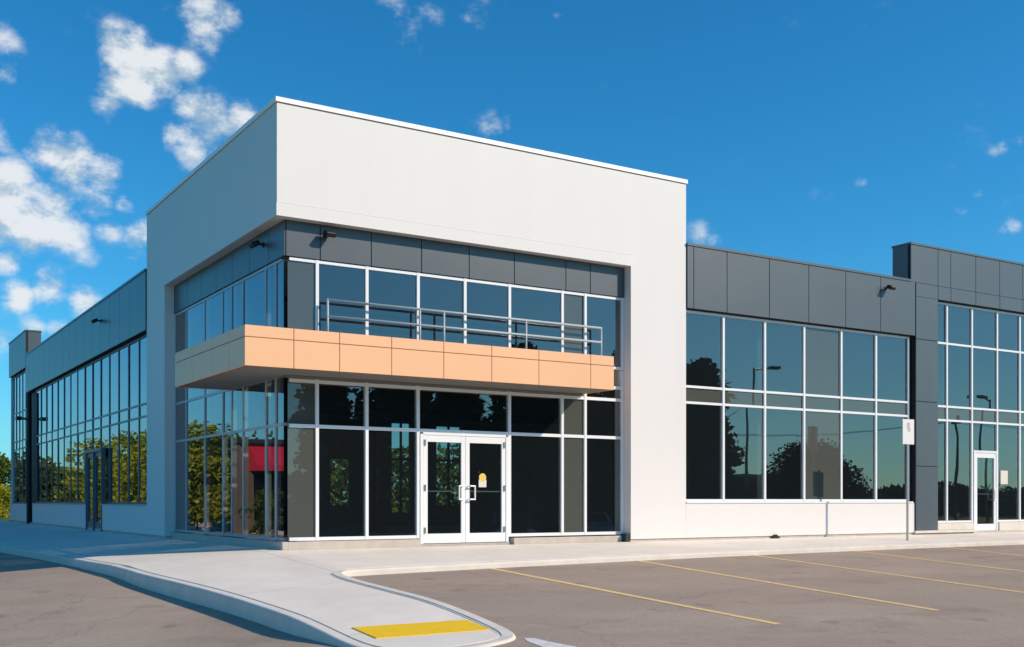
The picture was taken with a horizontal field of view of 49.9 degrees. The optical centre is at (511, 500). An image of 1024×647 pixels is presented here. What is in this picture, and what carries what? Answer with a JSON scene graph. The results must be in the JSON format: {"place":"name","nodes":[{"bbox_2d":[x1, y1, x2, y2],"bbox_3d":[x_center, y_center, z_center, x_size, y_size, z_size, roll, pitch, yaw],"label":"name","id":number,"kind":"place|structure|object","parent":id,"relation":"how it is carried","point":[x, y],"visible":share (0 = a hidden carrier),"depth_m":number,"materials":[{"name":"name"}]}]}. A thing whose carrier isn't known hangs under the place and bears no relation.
{"place":"outdoors","nodes":[
{"label":"outdoors","id":0,"kind":"place"},
{"bbox_2d":[0,513,9,520],"bbox_3d":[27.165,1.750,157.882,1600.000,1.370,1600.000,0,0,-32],"label":"ground","id":1,"kind":"structure","parent":0,"point":[6,518],"depth_m":65.30,"materials":[{"name":"green plant"}]},
{"bbox_2d":[0,452,10,513],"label":"tree","id":2,"kind":"object","parent":1,"relation":"on","point":[5,468],"visible":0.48,"depth_m":74.69,"materials":[{"name":"green plant"}]},
{"bbox_2d":[0,484,10,517],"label":"bush","id":3,"kind":"object","parent":1,"relation":"on","point":[5,497],"visible":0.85,"depth_m":67.61,"materials":[{"name":"green plant"}]},
{"bbox_2d":[0,540,1023,646],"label":"kerb","id":4,"kind":"structure","parent":1,"relation":"on","point":[279,619],"depth_m":17.35,"materials":[{"name":"concrete"}]},
{"bbox_2d":[8,96,1023,549],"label":"retail building","id":5,"kind":"structure","parent":1,"relation":"on","point":[314,326],"depth_m":24.34,"materials":[{"name":"grey"}]},
{"bbox_2d":[87,453,91,527],"bbox_3d":[-12.966,-0.310,33.908,0.050,2.290,0.980,0,0,-32],"label":"door leaf","id":6,"kind":"structure","parent":5,"relation":"in","point":[89,456],"depth_m":34.17,"materials":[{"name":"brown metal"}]},
{"bbox_2d":[95,452,100,528],"bbox_3d":[-12.375,-0.310,32.969,0.050,2.290,1.000,0,0,-32],"label":"door leaf","id":7,"kind":"structure","parent":5,"relation":"in","point":[98,454],"depth_m":33.06,"materials":[{"name":"brown metal"}]},
{"bbox_2d":[423,435,464,543],"bbox_3d":[-1.347,-0.225,22.103,0.958,2.160,0.146,0,0,-32],"label":"door leaf","id":8,"kind":"structure","parent":5,"relation":"in","point":[443,456],"depth_m":22.13,"materials":[{"name":"white metal"}]},
{"bbox_2d":[465,436,505,542],"bbox_3d":[-0.532,-0.225,22.616,0.956,2.160,0.146,0,0,-32],"label":"door leaf","id":9,"kind":"structure","parent":5,"relation":"in","point":[485,487],"depth_m":22.64,"materials":[{"name":"white metal"}]},
{"bbox_2d":[975,453,997,530],"bbox_3d":[13.475,-0.245,31.250,0.950,2.200,0.146,0,0,-32],"label":"door leaf","id":10,"kind":"structure","parent":5,"relation":"in","point":[985,463],"depth_m":31.30,"materials":[{"name":"white metal"}]},
{"bbox_2d":[0,544,1023,646],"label":"parking lot","id":11,"kind":"structure","parent":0,"point":[43,603],"depth_m":15.60,"materials":[{"name":"grey asphalt"}]},
{"bbox_2d":[524,638,574,646],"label":"white line","id":12,"kind":"object","parent":11,"relation":"on","point":[542,643],"visible":1,"depth_m":11.91,"materials":[{"name":"paint"}]},
{"bbox_2d":[489,568,780,623],"bbox_3d":[1.476,1.351,16.316,0.131,0.358,6.504,0,0,-34],"label":"parking line","id":13,"kind":"object","parent":11,"relation":"on","point":[641,597],"visible":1,"depth_m":15.67,"materials":[{"name":"paint"}]},
{"bbox_2d":[640,561,937,610],"bbox_3d":[4.185,1.342,18.208,0.132,0.373,6.781,0,0,-31],"label":"parking line","id":14,"kind":"object","parent":11,"relation":"on","point":[795,586],"visible":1,"depth_m":17.54,"materials":[{"name":"paint"}]},
{"bbox_2d":[753,555,1023,592],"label":"parking line","id":15,"kind":"object","parent":11,"relation":"on","point":[893,574],"visible":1,"depth_m":19.93,"materials":[{"name":"paint"}]},
{"bbox_2d":[856,551,1023,571],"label":"parking line","id":16,"kind":"object","parent":11,"relation":"on","point":[941,561],"visible":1,"depth_m":22.83,"materials":[{"name":"paint"}]},
{"bbox_2d":[946,547,1023,555],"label":"parking line","id":17,"kind":"object","parent":11,"relation":"on","point":[985,551],"visible":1,"depth_m":25.75,"materials":[{"name":"paint"}]},
{"bbox_2d":[0,520,1023,646],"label":"sidewalk","id":18,"kind":"structure","parent":0,"point":[306,584],"depth_m":19.31,"materials":[{"name":"concrete"}]},
{"bbox_2d":[352,620,489,638],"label":"tactile paving","id":19,"kind":"structure","parent":18,"relation":"on","point":[404,630],"depth_m":12.66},
{"bbox_2d":[902,418,913,540],"bbox_3d":[9.785,-0.493,27.187,0.400,3.070,0.054,0,0,-28],"label":"sign post","id":20,"kind":"object","parent":18,"relation":"on","point":[907,431],"visible":0.95,"depth_m":27.18,"materials":[{"name":"grey metal"}]},
{"bbox_2d":[0,0,1023,487],"label":"sky","id":21,"kind":"structure","parent":0,"point":[836,133],"materials":[{"name":"blue"}]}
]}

